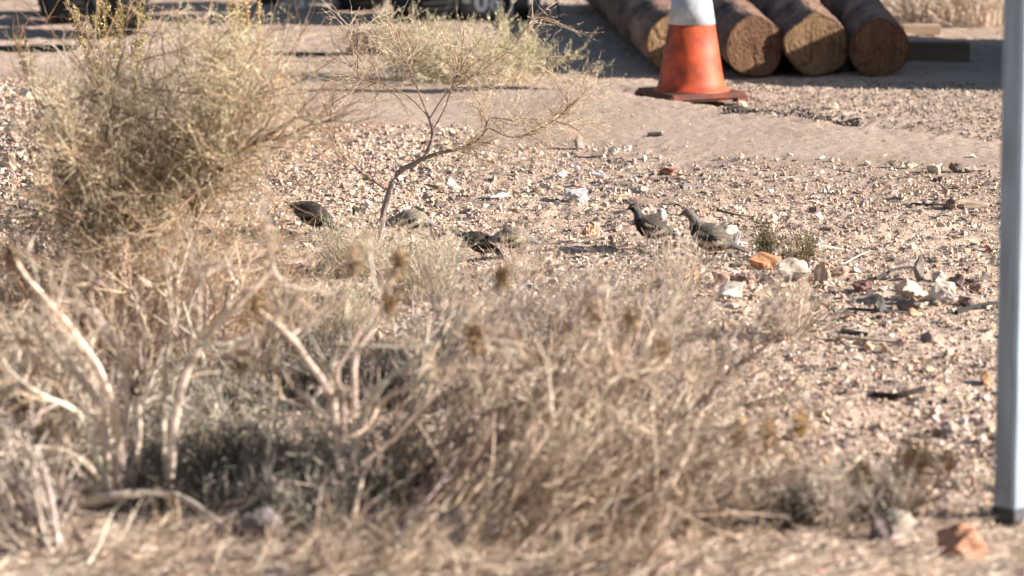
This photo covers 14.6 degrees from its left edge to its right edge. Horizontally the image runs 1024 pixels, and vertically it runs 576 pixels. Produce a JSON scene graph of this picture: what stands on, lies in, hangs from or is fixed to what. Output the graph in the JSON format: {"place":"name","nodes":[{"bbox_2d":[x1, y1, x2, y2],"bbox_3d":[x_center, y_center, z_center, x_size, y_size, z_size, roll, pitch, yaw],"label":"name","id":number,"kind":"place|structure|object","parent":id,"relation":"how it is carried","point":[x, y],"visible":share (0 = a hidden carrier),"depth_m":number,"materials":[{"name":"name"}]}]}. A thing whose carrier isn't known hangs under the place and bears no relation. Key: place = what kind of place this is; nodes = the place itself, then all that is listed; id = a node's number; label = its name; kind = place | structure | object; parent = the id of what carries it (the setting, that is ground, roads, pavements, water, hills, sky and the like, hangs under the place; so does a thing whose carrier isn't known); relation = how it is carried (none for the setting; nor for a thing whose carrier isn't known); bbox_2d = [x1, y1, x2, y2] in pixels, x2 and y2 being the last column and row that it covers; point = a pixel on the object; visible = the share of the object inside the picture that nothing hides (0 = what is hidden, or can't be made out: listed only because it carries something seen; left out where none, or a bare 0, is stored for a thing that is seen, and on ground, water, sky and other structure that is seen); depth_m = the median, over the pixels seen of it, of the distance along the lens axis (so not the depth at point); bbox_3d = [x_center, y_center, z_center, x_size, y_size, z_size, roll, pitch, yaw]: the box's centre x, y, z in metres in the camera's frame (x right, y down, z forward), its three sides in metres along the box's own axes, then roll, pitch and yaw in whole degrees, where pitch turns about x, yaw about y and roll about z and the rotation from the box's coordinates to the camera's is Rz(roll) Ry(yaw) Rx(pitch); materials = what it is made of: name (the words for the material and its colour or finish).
{"place":"outdoors","nodes":[
{"label":"outdoors","id":0,"kind":"place"},
{"bbox_2d":[0,0,1023,575],"bbox_3d":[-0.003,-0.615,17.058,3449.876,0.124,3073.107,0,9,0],"label":"ground","id":1,"kind":"structure","parent":0,"point":[768,134],"depth_m":16.25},
{"bbox_2d":[0,383,120,559],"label":"coarse bush","id":2,"kind":"object","parent":1,"relation":"on","point":[44,502],"visible":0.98,"depth_m":9.45,"materials":[{"name":"beige plant"}]},
{"bbox_2d":[0,284,126,422],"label":"dry bush","id":3,"kind":"object","parent":1,"relation":"on","point":[10,349],"visible":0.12,"depth_m":11.11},
{"bbox_2d":[0,266,167,495],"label":"dead bush","id":4,"kind":"object","parent":1,"relation":"on","point":[32,374],"visible":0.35,"depth_m":10.14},
{"bbox_2d":[0,200,184,358],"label":"dry bush","id":5,"kind":"object","parent":1,"relation":"on","point":[12,291],"visible":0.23,"depth_m":11.92,"materials":[{"name":"beige plant"}]},
{"bbox_2d":[0,292,191,497],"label":"coarse bush","id":6,"kind":"object","parent":1,"relation":"on","point":[87,416],"visible":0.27,"depth_m":10.19,"materials":[{"name":"beige plant"}]},
{"bbox_2d":[65,0,155,149],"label":"seed spike plant","id":7,"kind":"object","parent":1,"relation":"on","point":[120,19],"visible":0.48,"depth_m":16.80,"materials":[{"name":"beige plant"}]},
{"bbox_2d":[0,222,224,517],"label":"dead bush","id":8,"kind":"object","parent":1,"relation":"on","point":[131,389],"visible":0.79,"depth_m":9.87,"materials":[{"name":"beige plant"}]},
{"bbox_2d":[44,394,215,491],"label":"scrub","id":9,"kind":"object","parent":1,"relation":"on","point":[143,458],"visible":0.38,"depth_m":10.17,"materials":[{"name":"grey plant"}]},
{"bbox_2d":[0,271,267,447],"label":"coarse bush","id":10,"kind":"object","parent":1,"relation":"on","point":[145,376],"visible":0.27,"depth_m":10.84,"materials":[{"name":"beige plant"}]},
{"bbox_2d":[44,489,230,531],"bbox_3d":[-0.887,0.539,9.738,0.560,0.095,0.112,6,11,31],"label":"stick","id":11,"kind":"object","parent":1,"relation":"on","point":[95,499],"visible":0.82,"depth_m":9.74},
{"bbox_2d":[46,477,258,575],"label":"straw clump","id":12,"kind":"object","parent":1,"relation":"on","point":[157,564],"visible":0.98,"depth_m":9.15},
{"bbox_2d":[53,215,265,382],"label":"dead bush","id":13,"kind":"object","parent":1,"relation":"on","point":[234,291],"visible":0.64,"depth_m":11.52,"materials":[{"name":"plant"}]},
{"bbox_2d":[4,217,337,383],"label":"dry bush","id":14,"kind":"object","parent":1,"relation":"on","point":[150,300],"visible":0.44,"depth_m":11.73,"materials":[{"name":"beige plant"}]},
{"bbox_2d":[97,434,261,523],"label":"dark scrub","id":15,"kind":"object","parent":1,"relation":"on","point":[179,486],"visible":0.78,"depth_m":9.81,"materials":[{"name":"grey plant"}]},
{"bbox_2d":[0,0,412,369],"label":"desert shrub","id":16,"kind":"object","parent":1,"relation":"on","point":[209,116],"visible":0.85,"depth_m":11.99,"materials":[{"name":"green plant"}]},
{"bbox_2d":[113,349,304,473],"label":"scrub","id":17,"kind":"object","parent":1,"relation":"on","point":[189,427],"visible":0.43,"depth_m":10.36,"materials":[{"name":"grey plant"}]},
{"bbox_2d":[131,339,290,425],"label":"scrub","id":18,"kind":"object","parent":1,"relation":"on","point":[238,393],"visible":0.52,"depth_m":11.08,"materials":[{"name":"grey plant"}]},
{"bbox_2d":[108,488,335,575],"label":"straw clump","id":19,"kind":"object","parent":1,"relation":"on","point":[211,539],"visible":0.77,"depth_m":9.34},
{"bbox_2d":[125,237,346,389],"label":"coarse bush","id":20,"kind":"object","parent":1,"relation":"on","point":[213,299],"visible":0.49,"depth_m":11.45,"materials":[{"name":"beige plant"}]},
{"bbox_2d":[174,440,303,516],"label":"scrub","id":21,"kind":"object","parent":1,"relation":"on","point":[243,484],"visible":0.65,"depth_m":9.86,"materials":[{"name":"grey plant"}]},
{"bbox_2d":[176,407,304,497],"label":"dark scrub","id":22,"kind":"object","parent":1,"relation":"on","point":[216,458],"visible":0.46,"depth_m":10.12,"materials":[{"name":"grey plant"}]},
{"bbox_2d":[37,0,451,36],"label":"trailer","id":23,"kind":"object","parent":1,"relation":"on","point":[442,7],"visible":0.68,"depth_m":22.53,"materials":[{"name":"metal"}]},
{"bbox_2d":[124,212,369,350],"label":"dry bush","id":24,"kind":"object","parent":1,"relation":"on","point":[263,290],"visible":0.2,"depth_m":12.23,"materials":[{"name":"beige plant"}]},
{"bbox_2d":[226,0,269,112],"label":"seed spike plant","id":25,"kind":"object","parent":1,"relation":"on","point":[235,4],"visible":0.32,"depth_m":17.95,"materials":[{"name":"beige plant"}]},
{"bbox_2d":[142,183,368,503],"bbox_3d":[-0.637,0.145,9.821,0.565,0.796,0.294,0,9,0],"label":"dead bush","id":26,"kind":"object","parent":1,"relation":"on","point":[169,447],"visible":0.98,"depth_m":9.80,"materials":[{"name":"plant"}]},
{"bbox_2d":[182,393,330,451],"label":"scrub","id":27,"kind":"object","parent":1,"relation":"on","point":[224,423],"visible":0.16,"depth_m":10.59,"materials":[{"name":"grey plant"}]},
{"bbox_2d":[239,507,282,538],"bbox_3d":[-0.600,0.563,9.567,0.107,0.077,0.086,0,9,0],"label":"rock","id":28,"kind":"object","parent":1,"relation":"on","point":[256,521],"visible":0.9,"depth_m":9.54,"materials":[{"name":"stone"}]},
{"bbox_2d":[208,339,342,409],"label":"scrub","id":29,"kind":"object","parent":1,"relation":"on","point":[288,391],"visible":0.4,"depth_m":11.29,"materials":[{"name":"grey plant"}]},
{"bbox_2d":[193,382,366,481],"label":"scrub","id":30,"kind":"object","parent":1,"relation":"on","point":[253,424],"visible":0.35,"depth_m":10.22,"materials":[{"name":"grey plant"}]},
{"bbox_2d":[176,495,412,575],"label":"straw clump","id":31,"kind":"object","parent":1,"relation":"on","point":[270,548],"visible":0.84,"depth_m":9.09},
{"bbox_2d":[234,437,389,516],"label":"dark scrub","id":32,"kind":"object","parent":1,"relation":"on","point":[299,470],"visible":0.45,"depth_m":9.81,"materials":[{"name":"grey plant"}]},
{"bbox_2d":[230,448,400,530],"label":"scrub","id":33,"kind":"object","parent":1,"relation":"on","point":[288,495],"visible":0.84,"depth_m":9.65,"materials":[{"name":"grey plant"}]},
{"bbox_2d":[284,201,347,233],"bbox_3d":[-0.714,-0.258,14.566,0.242,0.120,0.091,2,9,12],"label":"quail","id":34,"kind":"object","parent":1,"relation":"on","point":[313,207],"visible":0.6,"depth_m":14.54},
{"bbox_2d":[241,255,404,343],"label":"grass tuft","id":35,"kind":"object","parent":1,"relation":"on","point":[359,320],"visible":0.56,"depth_m":12.27,"materials":[{"name":"beige plant"}]},
{"bbox_2d":[261,312,421,408],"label":"scrub","id":36,"kind":"object","parent":1,"relation":"on","point":[344,369],"visible":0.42,"depth_m":11.21,"materials":[{"name":"beige plant"}]},
{"bbox_2d":[291,197,416,280],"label":"grass tuft","id":37,"kind":"object","parent":1,"relation":"on","point":[339,249],"visible":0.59,"depth_m":13.62,"materials":[{"name":"beige plant"}]},
{"bbox_2d":[178,212,555,518],"bbox_3d":[-0.354,0.202,9.735,0.898,0.778,0.442,6,11,32],"label":"dead bush","id":38,"kind":"object","parent":1,"relation":"on","point":[474,342],"visible":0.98,"depth_m":9.76,"materials":[{"name":"beige plant"}]},
{"bbox_2d":[271,372,478,509],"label":"scrub","id":39,"kind":"object","parent":1,"relation":"on","point":[385,476],"visible":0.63,"depth_m":9.88,"materials":[{"name":"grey plant"}]},
{"bbox_2d":[327,353,424,408],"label":"dark scrub","id":40,"kind":"object","parent":1,"relation":"on","point":[384,390],"visible":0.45,"depth_m":11.12,"materials":[{"name":"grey plant"}]},
{"bbox_2d":[286,467,467,575],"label":"straw clump","id":41,"kind":"object","parent":1,"relation":"on","point":[358,540],"visible":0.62,"depth_m":9.27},
{"bbox_2d":[290,461,514,575],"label":"straw clump","id":42,"kind":"object","parent":1,"relation":"on","point":[378,569],"visible":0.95,"depth_m":9.08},
{"bbox_2d":[377,209,442,239],"bbox_3d":[-0.369,-0.230,14.411,0.247,0.109,0.082,2,9,15],"label":"quail","id":43,"kind":"object","parent":1,"relation":"on","point":[417,217],"visible":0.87,"depth_m":14.38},
{"bbox_2d":[357,417,469,487],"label":"dark scrub","id":44,"kind":"object","parent":1,"relation":"on","point":[428,469],"visible":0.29,"depth_m":10.07,"materials":[{"name":"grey plant"}]},
{"bbox_2d":[330,205,498,305],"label":"grass tuft","id":45,"kind":"object","parent":1,"relation":"on","point":[412,276],"visible":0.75,"depth_m":12.97,"materials":[{"name":"beige plant"}]},
{"bbox_2d":[354,0,479,80],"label":"desert shrub","id":46,"kind":"object","parent":1,"relation":"on","point":[392,66],"visible":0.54,"depth_m":19.57,"materials":[{"name":"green plant"}]},
{"bbox_2d":[275,295,609,507],"bbox_3d":[-0.161,0.310,9.877,0.783,0.469,0.657,-9,13,-43],"label":"straw bush","id":47,"kind":"object","parent":1,"relation":"on","point":[439,447],"visible":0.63,"depth_m":9.93,"materials":[{"name":"beige plant"}]},
{"bbox_2d":[327,466,569,575],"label":"straw clump","id":48,"kind":"object","parent":1,"relation":"on","point":[441,537],"visible":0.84,"depth_m":9.17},
{"bbox_2d":[342,253,562,409],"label":"coarse bush","id":49,"kind":"object","parent":1,"relation":"on","point":[445,344],"visible":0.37,"depth_m":11.14,"materials":[{"name":"beige plant"}]},
{"bbox_2d":[272,0,633,239],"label":"desert shrub","id":50,"kind":"object","parent":1,"relation":"on","point":[404,168],"visible":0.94,"depth_m":14.27,"materials":[{"name":"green plant"}]},
{"bbox_2d":[356,279,562,410],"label":"dry tussock","id":51,"kind":"object","parent":1,"relation":"on","point":[417,339],"visible":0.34,"depth_m":11.15,"materials":[{"name":"beige plant"}]},
{"bbox_2d":[455,231,504,258],"bbox_3d":[-0.099,-0.150,13.990,0.205,0.102,0.078,-2,9,-15],"label":"quail","id":52,"kind":"object","parent":1,"relation":"on","point":[473,236],"visible":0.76,"depth_m":13.96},
{"bbox_2d":[370,246,597,354],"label":"dry tussock","id":53,"kind":"object","parent":1,"relation":"on","point":[443,293],"visible":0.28,"depth_m":12.04,"materials":[{"name":"beige plant"}]},
{"bbox_2d":[457,0,510,19],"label":"tire","id":54,"kind":"object","parent":1,"relation":"on","point":[481,9],"visible":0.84,"depth_m":22.76,"materials":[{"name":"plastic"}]},
{"bbox_2d":[373,0,614,86],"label":"desert shrub","id":55,"kind":"object","parent":1,"relation":"on","point":[503,42],"visible":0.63,"depth_m":19.51,"materials":[{"name":"beige plant"}]},
{"bbox_2d":[441,0,561,21],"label":"hand cart","id":56,"kind":"object","parent":1,"relation":"on","point":[522,8],"visible":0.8,"depth_m":22.68,"materials":[{"name":"metal"}]},
{"bbox_2d":[0,181,1019,575],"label":"twig litter","id":57,"kind":"object","parent":1,"relation":"on","point":[394,419],"visible":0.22,"depth_m":10.60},
{"bbox_2d":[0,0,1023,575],"bbox_3d":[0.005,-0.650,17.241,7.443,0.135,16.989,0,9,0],"label":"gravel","id":58,"kind":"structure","parent":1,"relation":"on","point":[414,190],"depth_m":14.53,"materials":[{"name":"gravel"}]},
{"bbox_2d":[0,500,1023,575],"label":"straw litter","id":59,"kind":"object","parent":1,"relation":"on","point":[816,563],"visible":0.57,"depth_m":9.38,"materials":[{"name":"plant"}]},
{"bbox_2d":[487,227,543,257],"bbox_3d":[-0.006,-0.161,13.956,0.240,0.105,0.080,1,9,8],"label":"quail","id":60,"kind":"object","parent":1,"relation":"on","point":[498,239],"visible":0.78,"depth_m":13.93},
{"bbox_2d":[375,322,673,545],"bbox_3d":[0.056,0.328,9.577,0.667,0.527,0.644,3,9,15],"label":"straw bush","id":61,"kind":"object","parent":1,"relation":"on","point":[525,479],"visible":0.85,"depth_m":9.49,"materials":[{"name":"beige plant"}]},
{"bbox_2d":[478,215,578,279],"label":"grass tuft","id":62,"kind":"object","parent":1,"relation":"on","point":[523,261],"visible":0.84,"depth_m":13.48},
{"bbox_2d":[423,489,667,575],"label":"straw clump","id":63,"kind":"object","parent":1,"relation":"on","point":[587,569],"visible":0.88,"depth_m":9.15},
{"bbox_2d":[438,253,708,471],"bbox_3d":[0.233,0.196,10.304,0.686,0.541,0.650,6,11,35],"label":"straw bush","id":64,"kind":"object","parent":1,"relation":"on","point":[572,368],"visible":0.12,"depth_m":10.22,"materials":[{"name":"beige plant"}]},
{"bbox_2d":[465,253,684,366],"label":"dry tussock","id":65,"kind":"object","parent":1,"relation":"on","point":[540,318],"visible":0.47,"depth_m":11.82,"materials":[{"name":"beige plant"}]},
{"bbox_2d":[417,246,752,508],"bbox_3d":[0.173,0.242,9.788,0.831,0.720,0.503,0,9,0],"label":"straw bush","id":66,"kind":"object","parent":1,"relation":"on","point":[558,398],"visible":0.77,"depth_m":9.78,"materials":[{"name":"beige plant"}]},
{"bbox_2d":[462,485,716,575],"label":"straw clump","id":67,"kind":"object","parent":1,"relation":"on","point":[631,557],"visible":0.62,"depth_m":9.31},
{"bbox_2d":[586,0,671,69],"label":"log","id":68,"kind":"object","parent":1,"relation":"on","point":[641,26],"visible":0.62,"depth_m":20.43,"materials":[{"name":"brown wood"}]},
{"bbox_2d":[521,237,736,359],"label":"dry tussock","id":69,"kind":"object","parent":1,"relation":"on","point":[639,298],"visible":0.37,"depth_m":12.01,"materials":[{"name":"beige plant"}]},
{"bbox_2d":[538,491,723,575],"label":"straw clump","id":70,"kind":"object","parent":1,"relation":"on","point":[568,549],"visible":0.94,"depth_m":9.10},
{"bbox_2d":[479,333,790,550],"bbox_3d":[0.285,0.432,9.502,0.759,0.616,0.599,0,9,0],"label":"straw bush","id":71,"kind":"object","parent":1,"relation":"on","point":[571,489],"visible":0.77,"depth_m":9.47,"materials":[{"name":"beige plant"}]},
{"bbox_2d":[623,199,681,250],"bbox_3d":[0.497,-0.229,14.122,0.232,0.183,0.084,-3,10,-20],"label":"quail","id":72,"kind":"object","parent":1,"relation":"on","point":[649,223],"visible":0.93,"depth_m":14.09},
{"bbox_2d":[541,266,812,483],"bbox_3d":[0.461,0.225,10.130,0.756,0.545,0.647,7,11,36],"label":"straw bush","id":73,"kind":"object","parent":1,"relation":"on","point":[628,451],"visible":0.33,"depth_m":10.12,"materials":[{"name":"beige plant"}]},
{"bbox_2d":[613,214,740,295],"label":"grass tuft","id":74,"kind":"object","parent":1,"relation":"on","point":[674,272],"visible":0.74,"depth_m":13.15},
{"bbox_2d":[635,0,747,101],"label":"traffic cone","id":75,"kind":"object","parent":1,"relation":"on","point":[691,69],"visible":0.94,"depth_m":18.70,"materials":[{"name":"plastic"}]},
{"bbox_2d":[578,278,809,404],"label":"dry tussock","id":76,"kind":"object","parent":1,"relation":"on","point":[697,355],"visible":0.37,"depth_m":11.23,"materials":[{"name":"beige plant"}]},
{"bbox_2d":[579,441,809,571],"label":"straw clump","id":77,"kind":"object","parent":1,"relation":"on","point":[609,528],"visible":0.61,"depth_m":9.32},
{"bbox_2d":[629,440,763,524],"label":"scrub","id":78,"kind":"object","parent":1,"relation":"on","point":[700,484],"visible":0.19,"depth_m":9.73,"materials":[{"name":"beige plant"}]},
{"bbox_2d":[674,204,749,256],"bbox_3d":[0.697,-0.201,13.949,0.253,0.188,0.104,-3,10,-18],"label":"quail","id":79,"kind":"object","parent":1,"relation":"on","point":[712,233],"visible":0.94,"depth_m":13.92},
{"bbox_2d":[567,374,859,553],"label":"straw bush","id":80,"kind":"object","parent":1,"relation":"on","point":[669,481],"visible":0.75,"depth_m":9.57,"materials":[{"name":"beige plant"}]},
{"bbox_2d":[671,0,782,76],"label":"log","id":81,"kind":"object","parent":1,"relation":"on","point":[749,37],"visible":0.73,"depth_m":19.79,"materials":[{"name":"brown wood"}]},
{"bbox_2d":[638,238,830,445],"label":"dry bush","id":82,"kind":"object","parent":1,"relation":"on","point":[791,398],"visible":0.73,"depth_m":10.59,"materials":[{"name":"plant"}]},
{"bbox_2d":[631,482,838,575],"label":"straw clump","id":83,"kind":"object","parent":1,"relation":"on","point":[758,548],"visible":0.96,"depth_m":9.18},
{"bbox_2d":[697,423,832,544],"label":"scrub","id":84,"kind":"object","parent":1,"relation":"on","point":[725,488],"visible":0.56,"depth_m":9.65,"materials":[{"name":"beige plant"}]},
{"bbox_2d":[748,251,781,269],"bbox_3d":[0.864,-0.088,13.588,0.130,0.071,0.067,-2,9,-15],"label":"rock","id":85,"kind":"object","parent":1,"relation":"on","point":[761,260],"visible":0.86,"depth_m":13.57,"materials":[{"name":"stone"}]},
{"bbox_2d":[746,212,789,254],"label":"dark sprig","id":86,"kind":"object","parent":1,"relation":"on","point":[761,242],"visible":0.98,"depth_m":13.68,"materials":[{"name":"green plant"}]},
{"bbox_2d":[716,404,825,511],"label":"seed head weed","id":87,"kind":"object","parent":1,"relation":"on","point":[800,429],"visible":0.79,"depth_m":9.72,"materials":[{"name":"brown plant"}]},
{"bbox_2d":[728,465,841,538],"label":"dark scrub","id":88,"kind":"object","parent":1,"relation":"on","point":[801,519],"visible":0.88,"depth_m":9.63,"materials":[{"name":"brown plant"}]},
{"bbox_2d":[745,257,832,342],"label":"dry weed","id":89,"kind":"object","parent":1,"relation":"on","point":[801,306],"visible":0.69,"depth_m":12.25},
{"bbox_2d":[775,257,811,281],"bbox_3d":[0.945,-0.056,13.414,0.124,0.083,0.096,0,9,0],"label":"rock","id":90,"kind":"object","parent":1,"relation":"on","point":[793,262],"visible":0.77,"depth_m":13.40,"materials":[{"name":"stone"}]},
{"bbox_2d":[747,0,848,76],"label":"log","id":91,"kind":"object","parent":1,"relation":"on","point":[814,41],"visible":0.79,"depth_m":19.83,"materials":[{"name":"brown wood"}]},
{"bbox_2d":[770,226,828,261],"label":"dark sprig","id":92,"kind":"object","parent":1,"relation":"on","point":[805,255],"visible":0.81,"depth_m":13.74,"materials":[{"name":"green plant"}]},
{"bbox_2d":[737,437,887,533],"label":"scrub","id":93,"kind":"object","parent":1,"relation":"on","point":[842,513],"visible":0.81,"depth_m":9.66,"materials":[{"name":"beige plant"}]},
{"bbox_2d":[819,0,909,76],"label":"log","id":94,"kind":"object","parent":1,"relation":"on","point":[878,43],"visible":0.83,"depth_m":19.79,"materials":[{"name":"brown wood"}]},
{"bbox_2d":[794,431,950,525],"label":"scrub","id":95,"kind":"object","parent":1,"relation":"on","point":[909,502],"visible":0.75,"depth_m":9.76,"materials":[{"name":"beige plant"}]},
{"bbox_2d":[835,475,909,524],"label":"dark scrub","id":96,"kind":"object","parent":1,"relation":"on","point":[878,509],"visible":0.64,"depth_m":9.73,"materials":[{"name":"brown plant"}]},
{"bbox_2d":[880,510,915,538],"bbox_3d":[0.922,0.583,9.600,0.084,0.103,0.068,3,10,19],"label":"rock","id":97,"kind":"object","parent":1,"relation":"on","point":[901,523],"visible":0.82,"depth_m":9.58,"materials":[{"name":"stone"}]},
{"bbox_2d":[827,424,984,512],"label":"seed head weed","id":98,"kind":"object","parent":1,"relation":"on","point":[909,454],"visible":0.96,"depth_m":9.77,"materials":[{"name":"brown plant"}]},
{"bbox_2d":[894,279,925,297],"bbox_3d":[1.289,0.002,13.021,0.092,0.074,0.076,-8,12,-39],"label":"rock","id":99,"kind":"object","parent":1,"relation":"on","point":[906,288],"visible":0.98,"depth_m":13.00,"materials":[{"name":"stone"}]},
{"bbox_2d":[902,23,940,34],"bbox_3d":[2.252,-1.423,22.009,0.207,0.056,0.120,0,9,1],"label":"plank","id":100,"kind":"object","parent":1,"relation":"on","point":[926,29],"visible":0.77,"depth_m":21.95,"materials":[{"name":"brown wood"}]},
{"bbox_2d":[882,0,980,23],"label":"dry brush","id":101,"kind":"object","parent":1,"relation":"on","point":[909,7],"visible":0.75,"depth_m":22.81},
{"bbox_2d":[906,41,969,61],"bbox_3d":[2.174,-1.209,20.511,0.341,0.106,0.100,0,9,3],"label":"plank","id":102,"kind":"object","parent":1,"relation":"on","point":[945,51],"visible":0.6,"depth_m":20.46,"materials":[{"name":"brown wood"}]},
{"bbox_2d":[927,280,957,304],"bbox_3d":[1.392,0.031,12.942,0.095,0.110,0.070,0,9,0],"label":"rock","id":103,"kind":"object","parent":1,"relation":"on","point":[943,290],"visible":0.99,"depth_m":12.93,"materials":[{"name":"stone"}]},
{"bbox_2d":[919,0,1003,27],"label":"dry brush","id":104,"kind":"object","parent":1,"relation":"on","point":[988,6],"visible":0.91,"depth_m":22.44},
{"bbox_2d":[935,522,988,558],"bbox_3d":[1.052,0.598,9.411,0.119,0.102,0.123,-5,11,-31],"label":"rock","id":105,"kind":"object","parent":1,"relation":"on","point":[958,538],"visible":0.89,"depth_m":9.37,"materials":[{"name":"stone"}]},
{"bbox_2d":[991,0,1023,524],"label":"metal post","id":106,"kind":"object","parent":1,"relation":"on","point":[1009,469],"visible":0.99,"depth_m":9.66,"materials":[{"name":"metal"}]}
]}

